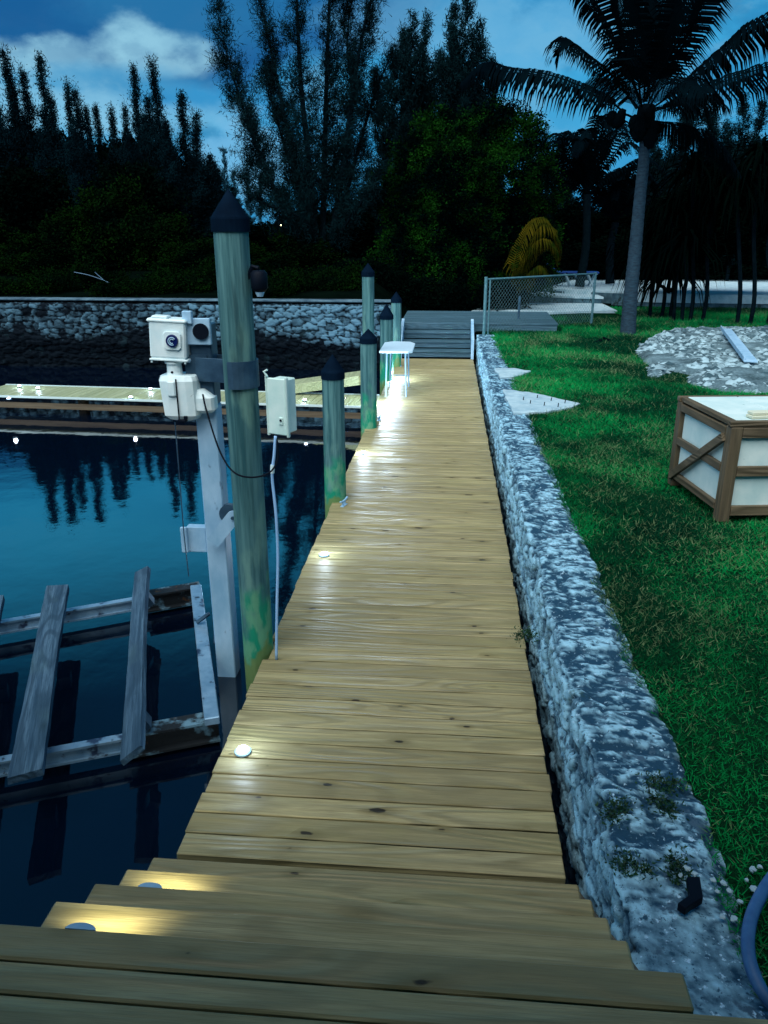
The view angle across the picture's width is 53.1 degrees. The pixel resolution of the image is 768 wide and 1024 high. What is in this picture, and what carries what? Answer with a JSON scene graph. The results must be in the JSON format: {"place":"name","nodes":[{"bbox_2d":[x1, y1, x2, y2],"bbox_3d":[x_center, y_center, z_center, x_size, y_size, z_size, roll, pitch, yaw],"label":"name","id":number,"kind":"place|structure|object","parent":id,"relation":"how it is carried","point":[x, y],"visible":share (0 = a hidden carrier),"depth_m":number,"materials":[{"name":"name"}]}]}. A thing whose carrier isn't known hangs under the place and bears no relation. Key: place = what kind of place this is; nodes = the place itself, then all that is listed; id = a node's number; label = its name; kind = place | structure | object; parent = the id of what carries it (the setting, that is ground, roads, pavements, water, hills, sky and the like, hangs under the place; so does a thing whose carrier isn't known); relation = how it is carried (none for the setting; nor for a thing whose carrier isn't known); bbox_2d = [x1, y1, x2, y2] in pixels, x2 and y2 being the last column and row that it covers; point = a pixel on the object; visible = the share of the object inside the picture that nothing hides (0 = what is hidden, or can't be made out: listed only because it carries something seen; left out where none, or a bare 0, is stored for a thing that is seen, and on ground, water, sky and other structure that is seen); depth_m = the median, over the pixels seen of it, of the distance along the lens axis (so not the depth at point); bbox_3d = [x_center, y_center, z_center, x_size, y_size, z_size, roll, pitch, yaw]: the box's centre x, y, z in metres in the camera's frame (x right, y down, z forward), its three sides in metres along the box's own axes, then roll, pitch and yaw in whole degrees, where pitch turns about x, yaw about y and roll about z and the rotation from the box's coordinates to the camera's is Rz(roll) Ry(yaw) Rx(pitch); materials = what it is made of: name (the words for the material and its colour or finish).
{"place":"outdoors","nodes":[
{"label":"outdoors","id":0,"kind":"place"},
{"bbox_2d":[0,365,577,926],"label":"water","id":1,"kind":"structure","parent":0,"point":[92,503],"depth_m":6.44,"materials":[{"name":"blue liquid"}]},
{"bbox_2d":[0,581,220,776],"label":"boat lift cradle","id":2,"kind":"object","parent":1,"relation":"on","point":[180,732],"visible":0.65,"depth_m":4.44,"materials":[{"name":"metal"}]},
{"bbox_2d":[7,584,68,784],"bbox_3d":[-2.073,0.958,4.717,0.162,0.148,2.244,-6,21,-17],"label":"bunk board","id":3,"kind":"object","parent":2,"relation":"on","point":[28,758],"visible":1,"depth_m":4.33,"materials":[{"name":"wood"}]},
{"bbox_2d":[120,566,154,765],"bbox_3d":[-1.539,0.866,4.898,0.126,0.143,2.341,-32,24,-3],"label":"bunk board","id":4,"kind":"object","parent":2,"relation":"on","point":[137,721],"visible":1,"depth_m":4.47,"materials":[{"name":"wood"}]},
{"bbox_2d":[0,384,384,418],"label":"finger dock","id":5,"kind":"object","parent":1,"relation":"in","point":[83,395],"visible":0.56,"depth_m":12.62,"materials":[{"name":"brown wood"}]},
{"bbox_2d":[295,371,360,392],"bbox_3d":[-0.889,-2.198,12.916,1.405,0.349,0.650,2,20,4],"label":"gangplank","id":6,"kind":"object","parent":5,"relation":"on","point":[310,384],"depth_m":12.66,"materials":[{"name":"brown wood"}]},
{"bbox_2d":[210,189,272,690],"bbox_3d":[-0.803,0.347,4.713,0.213,4.300,0.203,2,20,4],"label":"dock piling","id":7,"kind":"object","parent":1,"relation":"in","point":[230,223],"visible":0.58,"depth_m":4.36,"materials":[{"name":"wood"}]},
{"bbox_2d":[182,311,259,676],"bbox_3d":[-0.913,0.264,4.789,0.500,2.946,0.259,14,24,34],"label":"boat lift post","id":8,"kind":"object","parent":7,"relation":"attached to","point":[204,364],"visible":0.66,"depth_m":4.67,"materials":[{"name":"metal"}]},
{"bbox_2d":[146,314,190,363],"bbox_3d":[-1.216,-0.983,4.367,0.226,0.258,0.168,3,20,0],"label":"gearbox","id":9,"kind":"object","parent":8,"relation":"attached to","point":[168,335],"visible":0.98,"depth_m":4.31,"materials":[{"name":"white plastic"}]},
{"bbox_2d":[159,372,217,422],"bbox_3d":[-1.136,-0.672,4.487,0.315,0.266,0.205,2,20,4],"label":"motor cover","id":10,"kind":"object","parent":8,"relation":"attached to","point":[182,399],"visible":0.91,"depth_m":4.42,"materials":[{"name":"white plastic"}]},
{"bbox_2d":[180,524,206,552],"bbox_3d":[-1.197,0.167,4.879,0.160,0.176,0.088,2,20,4],"label":"cable bracket","id":11,"kind":"object","parent":8,"relation":"attached to","point":[195,537],"visible":0.85,"depth_m":4.85,"materials":[{"name":"metal"}]},
{"bbox_2d":[248,265,267,296],"bbox_3d":[-0.683,-1.232,4.095,0.123,0.163,0.090,2,20,4],"label":"wall lantern","id":12,"kind":"object","parent":7,"relation":"attached to","point":[259,281],"depth_m":4.07,"materials":[{"name":"black metal"}]},
{"bbox_2d":[321,354,345,518],"bbox_3d":[-0.482,-0.048,7.698,0.227,3.032,0.227,2,20,4],"label":"dock piling","id":13,"kind":"object","parent":1,"relation":"in","point":[332,376],"visible":0.46,"depth_m":7.36,"materials":[{"name":"wood"}]},
{"bbox_2d":[361,263,374,334],"bbox_3d":[-0.247,-2.107,12.482,0.207,3.685,0.207,2,20,4],"label":"dock piling","id":14,"kind":"object","parent":1,"relation":"in","point":[367,274],"visible":0.37,"depth_m":11.97,"materials":[{"name":"wood"}]},
{"bbox_2d":[360,329,376,436],"bbox_3d":[-0.207,-1.038,10.623,0.235,2.925,0.235,2,20,4],"label":"dock piling","id":15,"kind":"object","parent":1,"relation":"in","point":[368,358],"visible":0.48,"depth_m":10.28,"materials":[{"name":"wood"}]},
{"bbox_2d":[0,358,767,1023],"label":"wooden dock","id":16,"kind":"object","parent":1,"relation":"in","point":[386,720],"visible":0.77,"depth_m":3.37,"materials":[{"name":"brown wood"}]},
{"bbox_2d":[270,436,278,659],"bbox_3d":[-0.639,0.248,4.511,0.081,1.425,0.048,10,22,25],"label":"conduit","id":17,"kind":"object","parent":16,"relation":"attached to","point":[277,547],"visible":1,"depth_m":4.47,"materials":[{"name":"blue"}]},
{"bbox_2d":[263,369,296,437],"bbox_3d":[-0.567,-0.609,4.254,0.149,0.373,0.127,10,22,27],"label":"control box","id":18,"kind":"object","parent":17,"relation":"attached to","point":[280,404],"visible":1,"depth_m":4.22,"materials":[{"name":"plastic"}]},
{"bbox_2d":[202,394,278,477],"bbox_3d":[-0.837,-0.422,4.319,0.508,0.422,0.137,9,21,23],"label":"power cable","id":19,"kind":"object","parent":18,"relation":"attached to","point":[269,472],"visible":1,"depth_m":4.32,"materials":[{"name":"black rubber"}]},
{"bbox_2d":[379,341,414,396],"bbox_3d":[0.238,-2.404,12.909,0.530,0.756,1.239,2,20,4],"label":"cleaning table","id":20,"kind":"object","parent":16,"relation":"on","point":[397,347],"visible":1,"depth_m":12.56,"materials":[{"name":"white plastic"}]},
{"bbox_2d":[380,304,393,394],"bbox_3d":[0.045,-2.295,14.095,0.251,2.951,0.251,2,20,4],"label":"dock piling","id":21,"kind":"object","parent":1,"relation":"in","point":[386,323],"visible":0.41,"depth_m":13.72,"materials":[{"name":"wood"}]},
{"bbox_2d":[391,292,401,366],"bbox_3d":[0.241,-2.879,15.574,0.218,3.053,0.218,2,20,4],"label":"dock piling","id":22,"kind":"object","parent":1,"relation":"in","point":[396,300],"visible":0.3,"depth_m":15.17,"materials":[{"name":"wood"}]},
{"bbox_2d":[0,256,767,997],"bbox_3d":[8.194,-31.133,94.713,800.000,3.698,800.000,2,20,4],"label":"ground","id":23,"kind":"structure","parent":0,"point":[380,292],"depth_m":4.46,"materials":[{"name":"green plant"}]},
{"bbox_2d":[0,44,42,215],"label":"casuarina tree","id":24,"kind":"object","parent":23,"relation":"on","point":[16,136],"visible":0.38,"depth_m":27.91,"materials":[{"name":"green plant"}]},
{"bbox_2d":[14,56,46,159],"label":"casuarina tree","id":25,"kind":"object","parent":23,"relation":"on","point":[27,105],"visible":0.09,"depth_m":28.68,"materials":[{"name":"green plant"}]},
{"bbox_2d":[32,50,78,214],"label":"casuarina tree","id":26,"kind":"object","parent":23,"relation":"on","point":[52,149],"visible":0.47,"depth_m":27.95,"materials":[{"name":"green plant"}]},
{"bbox_2d":[24,263,87,294],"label":"scrub plant","id":27,"kind":"object","parent":23,"relation":"on","point":[61,283],"visible":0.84,"depth_m":18.87,"materials":[{"name":"green plant"}]},
{"bbox_2d":[8,155,111,260],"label":"dense tree","id":28,"kind":"object","parent":23,"relation":"on","point":[64,188],"visible":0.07,"depth_m":28.04,"materials":[{"name":"green plant"}]},
{"bbox_2d":[57,76,86,171],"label":"casuarina tree","id":29,"kind":"object","parent":23,"relation":"on","point":[67,107],"visible":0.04,"depth_m":28.62,"materials":[{"name":"green plant"}]},
{"bbox_2d":[24,192,123,268],"bbox_3d":[-9.756,-8.931,24.861,2.714,2.786,3.338,6,20,16],"label":"bank bush","id":30,"kind":"object","parent":23,"relation":"on","point":[66,227],"visible":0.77,"depth_m":24.07,"materials":[{"name":"green plant"}]},
{"bbox_2d":[60,75,108,205],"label":"casuarina tree","id":31,"kind":"object","parent":23,"relation":"on","point":[80,173],"visible":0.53,"depth_m":27.03,"materials":[{"name":"green plant"}]},
{"bbox_2d":[81,103,100,163],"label":"casuarina tree","id":32,"kind":"object","parent":23,"relation":"on","point":[86,113],"visible":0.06,"depth_m":29.77,"materials":[{"name":"green plant"}]},
{"bbox_2d":[60,254,131,289],"bbox_3d":[-7.635,-6.112,20.119,1.449,1.196,2.358,4,20,10],"label":"scrub plant","id":33,"kind":"object","parent":23,"relation":"on","point":[86,269],"visible":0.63,"depth_m":19.65,"materials":[{"name":"green plant"}]},
{"bbox_2d":[90,101,107,154],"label":"casuarina tree","id":34,"kind":"object","parent":23,"relation":"on","point":[97,122],"visible":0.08,"depth_m":30.62,"materials":[{"name":"green plant"}]},
{"bbox_2d":[65,167,162,269],"bbox_3d":[-8.684,-9.429,25.155,3.839,3.584,3.121,9,21,23],"label":"bank bush","id":35,"kind":"object","parent":23,"relation":"on","point":[108,210],"visible":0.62,"depth_m":24.63,"materials":[{"name":"green plant"}]},
{"bbox_2d":[103,100,124,167],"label":"casuarina tree","id":36,"kind":"object","parent":23,"relation":"on","point":[112,133],"visible":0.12,"depth_m":29.76,"materials":[{"name":"green plant"}]},
{"bbox_2d":[117,94,137,143],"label":"casuarina tree","id":37,"kind":"object","parent":23,"relation":"on","point":[125,122],"visible":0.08,"depth_m":30.45,"materials":[{"name":"green plant"}]},
{"bbox_2d":[82,272,184,296],"bbox_3d":[-5.903,-5.348,18.314,2.358,0.780,1.449,-11,23,-29],"label":"scrub plant","id":38,"kind":"object","parent":23,"relation":"on","point":[151,284],"visible":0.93,"depth_m":18.11,"materials":[{"name":"green plant"}]},
{"bbox_2d":[88,126,183,175],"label":"dense tree","id":39,"kind":"object","parent":23,"relation":"on","point":[106,149],"visible":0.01,"depth_m":30.30,"materials":[{"name":"green plant"}]},
{"bbox_2d":[119,60,157,178],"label":"casuarina tree","id":40,"kind":"object","parent":23,"relation":"on","point":[131,147],"visible":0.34,"depth_m":28.45,"materials":[{"name":"green plant"}]},
{"bbox_2d":[68,152,209,260],"bbox_3d":[-9.398,-11.185,29.361,4.924,4.328,6.058,-10,22,-26],"label":"dense tree","id":41,"kind":"object","parent":23,"relation":"on","point":[151,190],"visible":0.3,"depth_m":27.37,"materials":[{"name":"green plant"}]},
{"bbox_2d":[139,84,155,149],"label":"casuarina tree","id":42,"kind":"object","parent":23,"relation":"on","point":[148,111],"visible":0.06,"depth_m":30.23,"materials":[{"name":"green plant"}]},
{"bbox_2d":[106,200,201,270],"bbox_3d":[-7.484,-8.912,25.109,3.338,2.568,2.714,3,20,9],"label":"bank bush","id":43,"kind":"object","parent":23,"relation":"on","point":[163,230],"visible":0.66,"depth_m":24.57,"materials":[{"name":"green plant"}]},
{"bbox_2d":[134,53,185,231],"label":"casuarina tree","id":44,"kind":"object","parent":23,"relation":"on","point":[148,150],"visible":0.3,"depth_m":28.51,"materials":[{"name":"green plant"}]},
{"bbox_2d":[152,108,201,237],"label":"casuarina tree","id":45,"kind":"object","parent":23,"relation":"on","point":[172,174],"visible":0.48,"depth_m":28.02,"materials":[{"name":"green plant"}]},
{"bbox_2d":[138,262,216,293],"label":"scrub plant","id":46,"kind":"object","parent":23,"relation":"on","point":[192,283],"visible":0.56,"depth_m":18.83,"materials":[{"name":"green plant"}]},
{"bbox_2d":[149,233,215,273],"bbox_3d":[-5.806,-7.910,23.846,3.004,1.453,2.442,-2,20,-5],"label":"bank bush","id":47,"kind":"object","parent":23,"relation":"on","point":[179,253],"visible":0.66,"depth_m":23.43,"materials":[{"name":"green plant"}]},
{"bbox_2d":[172,88,213,211],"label":"casuarina tree","id":48,"kind":"object","parent":23,"relation":"on","point":[185,129],"visible":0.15,"depth_m":29.50,"materials":[{"name":"green plant"}]},
{"bbox_2d":[0,297,390,370],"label":"seawall","id":49,"kind":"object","parent":23,"relation":"on","point":[307,334],"visible":0.43,"depth_m":16.88,"materials":[{"name":"stone"}]},
{"bbox_2d":[181,254,216,288],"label":"scrub plant","id":50,"kind":"object","parent":23,"relation":"on","point":[207,268],"visible":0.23,"depth_m":19.26,"materials":[{"name":"green plant"}]},
{"bbox_2d":[179,108,225,251],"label":"casuarina tree","id":51,"kind":"object","parent":23,"relation":"on","point":[197,172],"visible":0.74,"depth_m":28.80,"materials":[{"name":"green plant"}]},
{"bbox_2d":[187,161,221,253],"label":"casuarina tree","id":52,"kind":"object","parent":23,"relation":"on","point":[206,229],"visible":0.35,"depth_m":29.18,"materials":[{"name":"green plant"}]},
{"bbox_2d":[209,237,274,274],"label":"bank bush","id":53,"kind":"object","parent":23,"relation":"on","point":[254,252],"visible":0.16,"depth_m":23.51,"materials":[{"name":"green plant"}]},
{"bbox_2d":[249,224,283,252],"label":"dense tree","id":54,"kind":"object","parent":23,"relation":"on","point":[256,240],"visible":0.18,"depth_m":31.29,"materials":[{"name":"green plant"}]},
{"bbox_2d":[252,273,304,298],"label":"scrub plant","id":55,"kind":"object","parent":23,"relation":"on","point":[280,287],"visible":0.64,"depth_m":17.80,"materials":[{"name":"green plant"}]},
{"bbox_2d":[249,219,356,257],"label":"dense tree","id":56,"kind":"object","parent":23,"relation":"on","point":[270,225],"visible":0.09,"depth_m":31.66,"materials":[{"name":"green plant"}]},
{"bbox_2d":[201,0,411,270],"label":"casuarina tree","id":57,"kind":"object","parent":23,"relation":"on","point":[336,179],"visible":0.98,"depth_m":22.54,"materials":[{"name":"green plant"}]},
{"bbox_2d":[267,265,358,291],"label":"scrub plant","id":58,"kind":"object","parent":23,"relation":"on","point":[334,283],"visible":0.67,"depth_m":18.71,"materials":[{"name":"green plant"}]},
{"bbox_2d":[274,210,384,257],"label":"dense tree","id":59,"kind":"object","parent":23,"relation":"on","point":[367,233],"visible":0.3,"depth_m":31.75,"materials":[{"name":"green plant"}]},
{"bbox_2d":[305,255,377,289],"bbox_3d":[-1.165,-5.895,19.513,2.358,1.196,1.449,11,23,29],"label":"scrub plant","id":60,"kind":"object","parent":23,"relation":"on","point":[355,272],"visible":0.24,"depth_m":19.13,"materials":[{"name":"green plant"}]},
{"bbox_2d":[365,55,408,250],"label":"casuarina tree","id":61,"kind":"object","parent":23,"relation":"on","point":[377,139],"visible":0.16,"depth_m":27.80,"materials":[{"name":"green plant"}]},
{"bbox_2d":[268,251,536,310],"bbox_3d":[0.461,-6.319,21.785,7.710,2.013,2.085,2,20,4],"label":"bank shrub","id":62,"kind":"object","parent":23,"relation":"on","point":[412,289],"visible":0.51,"depth_m":21.45,"materials":[{"name":"green plant"}]},
{"bbox_2d":[375,7,434,261],"bbox_3d":[0.715,-12.609,27.339,2.315,9.244,2.143,-7,21,-19],"label":"casuarina tree","id":63,"kind":"object","parent":23,"relation":"on","point":[412,96],"visible":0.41,"depth_m":26.48,"materials":[{"name":"green plant"}]},
{"bbox_2d":[394,7,445,240],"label":"casuarina tree","id":64,"kind":"object","parent":23,"relation":"on","point":[427,33],"visible":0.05,"depth_m":27.18,"materials":[{"name":"green plant"}]},
{"bbox_2d":[416,21,472,277],"bbox_3d":[2.103,-12.350,27.282,2.315,8.795,2.143,3,20,8],"label":"casuarina tree","id":65,"kind":"object","parent":23,"relation":"on","point":[453,77],"visible":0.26,"depth_m":25.98,"materials":[{"name":"green plant"}]},
{"bbox_2d":[428,0,491,276],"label":"casuarina tree","id":66,"kind":"object","parent":23,"relation":"on","point":[471,40],"visible":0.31,"depth_m":26.02,"materials":[{"name":"green plant"}]},
{"bbox_2d":[359,93,574,308],"bbox_3d":[2.294,-8.756,22.678,6.961,6.698,3.384,2,20,4],"label":"broadleaf tree","id":67,"kind":"object","parent":23,"relation":"on","point":[507,152],"visible":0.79,"depth_m":22.04,"materials":[{"name":"green plant"}]},
{"bbox_2d":[460,46,491,252],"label":"casuarina tree","id":68,"kind":"object","parent":23,"relation":"on","point":[480,99],"visible":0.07,"depth_m":27.34,"materials":[{"name":"green plant"}]},
{"bbox_2d":[401,311,557,358],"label":"dock steps","id":69,"kind":"structure","parent":23,"relation":"on","point":[441,324],"depth_m":17.20,"materials":[{"name":"grey wood"}]},
{"bbox_2d":[477,44,515,276],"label":"casuarina tree","id":70,"kind":"object","parent":23,"relation":"on","point":[492,58],"visible":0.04,"depth_m":27.87,"materials":[{"name":"green plant"}]},
{"bbox_2d":[494,368,530,379],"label":"stone slab","id":71,"kind":"structure","parent":23,"relation":"on","point":[505,373],"depth_m":11.77,"materials":[{"name":"stone"}]},
{"bbox_2d":[477,186,600,265],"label":"dense tree","id":72,"kind":"object","parent":23,"relation":"on","point":[576,212],"visible":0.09,"depth_m":32.71,"materials":[{"name":"green plant"}]},
{"bbox_2d":[482,272,596,335],"bbox_3d":[3.363,-4.733,17.647,3.774,1.406,0.764,-15,25,-36],"label":"chain link fence","id":73,"kind":"object","parent":23,"relation":"on","point":[594,274],"visible":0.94,"depth_m":17.11,"materials":[{"name":"metal"}]},
{"bbox_2d":[503,389,579,414],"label":"stone slab","id":74,"kind":"structure","parent":23,"relation":"on","point":[518,404],"depth_m":9.62,"materials":[{"name":"stone"}]},
{"bbox_2d":[546,134,582,281],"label":"casuarina tree","id":75,"kind":"object","parent":23,"relation":"on","point":[567,225],"visible":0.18,"depth_m":32.95,"materials":[{"name":"green plant"}]},
{"bbox_2d":[459,0,767,334],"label":"coconut palm","id":76,"kind":"object","parent":23,"relation":"on","point":[653,55],"visible":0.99,"depth_m":14.63,"materials":[{"name":"green plant"}]},
{"bbox_2d":[475,334,767,1019],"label":"stone wall","id":77,"kind":"structure","parent":23,"relation":"on","point":[605,733],"depth_m":3.34,"materials":[{"name":"stone"}]},
{"bbox_2d":[592,785,642,829],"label":"wall weed","id":78,"kind":"object","parent":77,"relation":"on","point":[619,808],"depth_m":2.81,"materials":[{"name":"green plant"}]},
{"bbox_2d":[599,845,657,880],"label":"wall weed","id":79,"kind":"object","parent":77,"relation":"on","point":[626,860],"depth_m":2.56,"materials":[{"name":"green plant"}]},
{"bbox_2d":[635,769,689,800],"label":"wall weed","id":80,"kind":"object","parent":77,"relation":"on","point":[661,778],"depth_m":2.95,"materials":[{"name":"green plant"}]},
{"bbox_2d":[637,783,688,821],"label":"wall weed","id":81,"kind":"object","parent":77,"relation":"on","point":[668,809],"depth_m":2.83,"materials":[{"name":"green plant"}]},
{"bbox_2d":[651,844,698,891],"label":"wall weed","id":82,"kind":"object","parent":77,"relation":"on","point":[673,867],"depth_m":2.54,"materials":[{"name":"green plant"}]},
{"bbox_2d":[677,877,702,914],"bbox_3d":[0.973,1.210,2.424,0.060,0.030,0.153,12,23,31],"label":"sock","id":83,"kind":"object","parent":77,"relation":"on","point":[693,899],"visible":1,"depth_m":2.40,"materials":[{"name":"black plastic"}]},
{"bbox_2d":[530,290,767,307],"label":"patio wall","id":84,"kind":"structure","parent":23,"relation":"on","point":[612,298],"depth_m":23.76,"materials":[{"name":"grey concrete"}]},
{"bbox_2d":[631,135,671,226],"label":"casuarina tree","id":85,"kind":"object","parent":23,"relation":"on","point":[655,152],"visible":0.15,"depth_m":31.13,"materials":[{"name":"green plant"}]},
{"bbox_2d":[599,222,718,318],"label":"screw pine","id":86,"kind":"object","parent":23,"relation":"on","point":[649,269],"visible":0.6,"depth_m":19.34,"materials":[{"name":"green plant"}]},
{"bbox_2d":[647,87,711,279],"bbox_3d":[11.279,-12.474,29.633,2.143,7.443,2.315,-14,24,-34],"label":"casuarina tree","id":87,"kind":"object","parent":23,"relation":"on","point":[680,152],"visible":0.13,"depth_m":29.11,"materials":[{"name":"green plant"}]},
{"bbox_2d":[622,145,762,321],"bbox_3d":[7.509,-6.663,18.679,3.202,4.153,3.180,2,20,4],"label":"screw pine","id":88,"kind":"object","parent":23,"relation":"on","point":[684,236],"visible":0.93,"depth_m":18.24,"materials":[{"name":"green plant"}]},
{"bbox_2d":[636,325,767,392],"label":"rubble","id":89,"kind":"object","parent":23,"relation":"on","point":[710,357],"visible":0.94,"depth_m":12.82,"materials":[{"name":"stone"}]},
{"bbox_2d":[720,326,757,362],"bbox_3d":[6.348,-3.067,13.841,0.210,0.145,4.123,6,21,17],"label":"metal flashing","id":90,"kind":"object","parent":89,"relation":"on","point":[745,354],"visible":1,"depth_m":13.34,"materials":[{"name":"white metal"}]},
{"bbox_2d":[689,109,736,279],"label":"casuarina tree","id":91,"kind":"object","parent":23,"relation":"on","point":[712,126],"visible":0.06,"depth_m":29.46,"materials":[{"name":"green plant"}]},
{"bbox_2d":[667,395,767,521],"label":"shipping crate","id":92,"kind":"object","parent":23,"relation":"on","point":[719,459],"visible":0.98,"depth_m":5.69,"materials":[{"name":"white wood"}]},
{"bbox_2d":[681,133,767,324],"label":"screw pine","id":93,"kind":"object","parent":23,"relation":"on","point":[756,155],"visible":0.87,"depth_m":17.37,"materials":[{"name":"green plant"}]},
{"bbox_2d":[713,92,767,280],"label":"casuarina tree","id":94,"kind":"object","parent":23,"relation":"on","point":[738,130],"visible":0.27,"depth_m":27.81,"materials":[{"name":"green plant"}]},
{"bbox_2d":[741,872,767,1007],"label":"ribbed hose","id":95,"kind":"object","parent":23,"relation":"on","point":[759,898],"visible":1,"depth_m":2.18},
{"bbox_2d":[0,0,767,223],"label":"sky","id":96,"kind":"structure","parent":0,"point":[95,42],"materials":[{"name":"blue"}]},
{"bbox_2d":[473,303,616,313],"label":"sand path","id":97,"kind":"structure","parent":0,"point":[600,308],"depth_m":22.02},
{"bbox_2d":[503,217,561,309],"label":"areca palm","id":98,"kind":"object","parent":97,"relation":"on","point":[548,226],"visible":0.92,"depth_m":21.07,"materials":[{"name":"yellow plant"}]},
{"bbox_2d":[545,280,767,303],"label":"patio","id":99,"kind":"structure","parent":0,"point":[728,294],"depth_m":24.56,"materials":[{"name":"grey concrete"}]},
{"bbox_2d":[534,114,672,286],"bbox_3d":[6.397,-9.896,24.519,4.459,5.261,4.341,-16,25,-38],"label":"palm","id":100,"kind":"object","parent":99,"relation":"on","point":[585,159],"visible":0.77,"depth_m":23.91,"materials":[{"name":"green plant"}]},
{"bbox_2d":[563,162,665,283],"bbox_3d":[7.716,-9.966,26.636,3.830,3.969,3.680,7,21,18],"label":"palm","id":101,"kind":"object","parent":99,"relation":"on","point":[609,200],"visible":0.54,"depth_m":26.09,"materials":[{"name":"green plant"}]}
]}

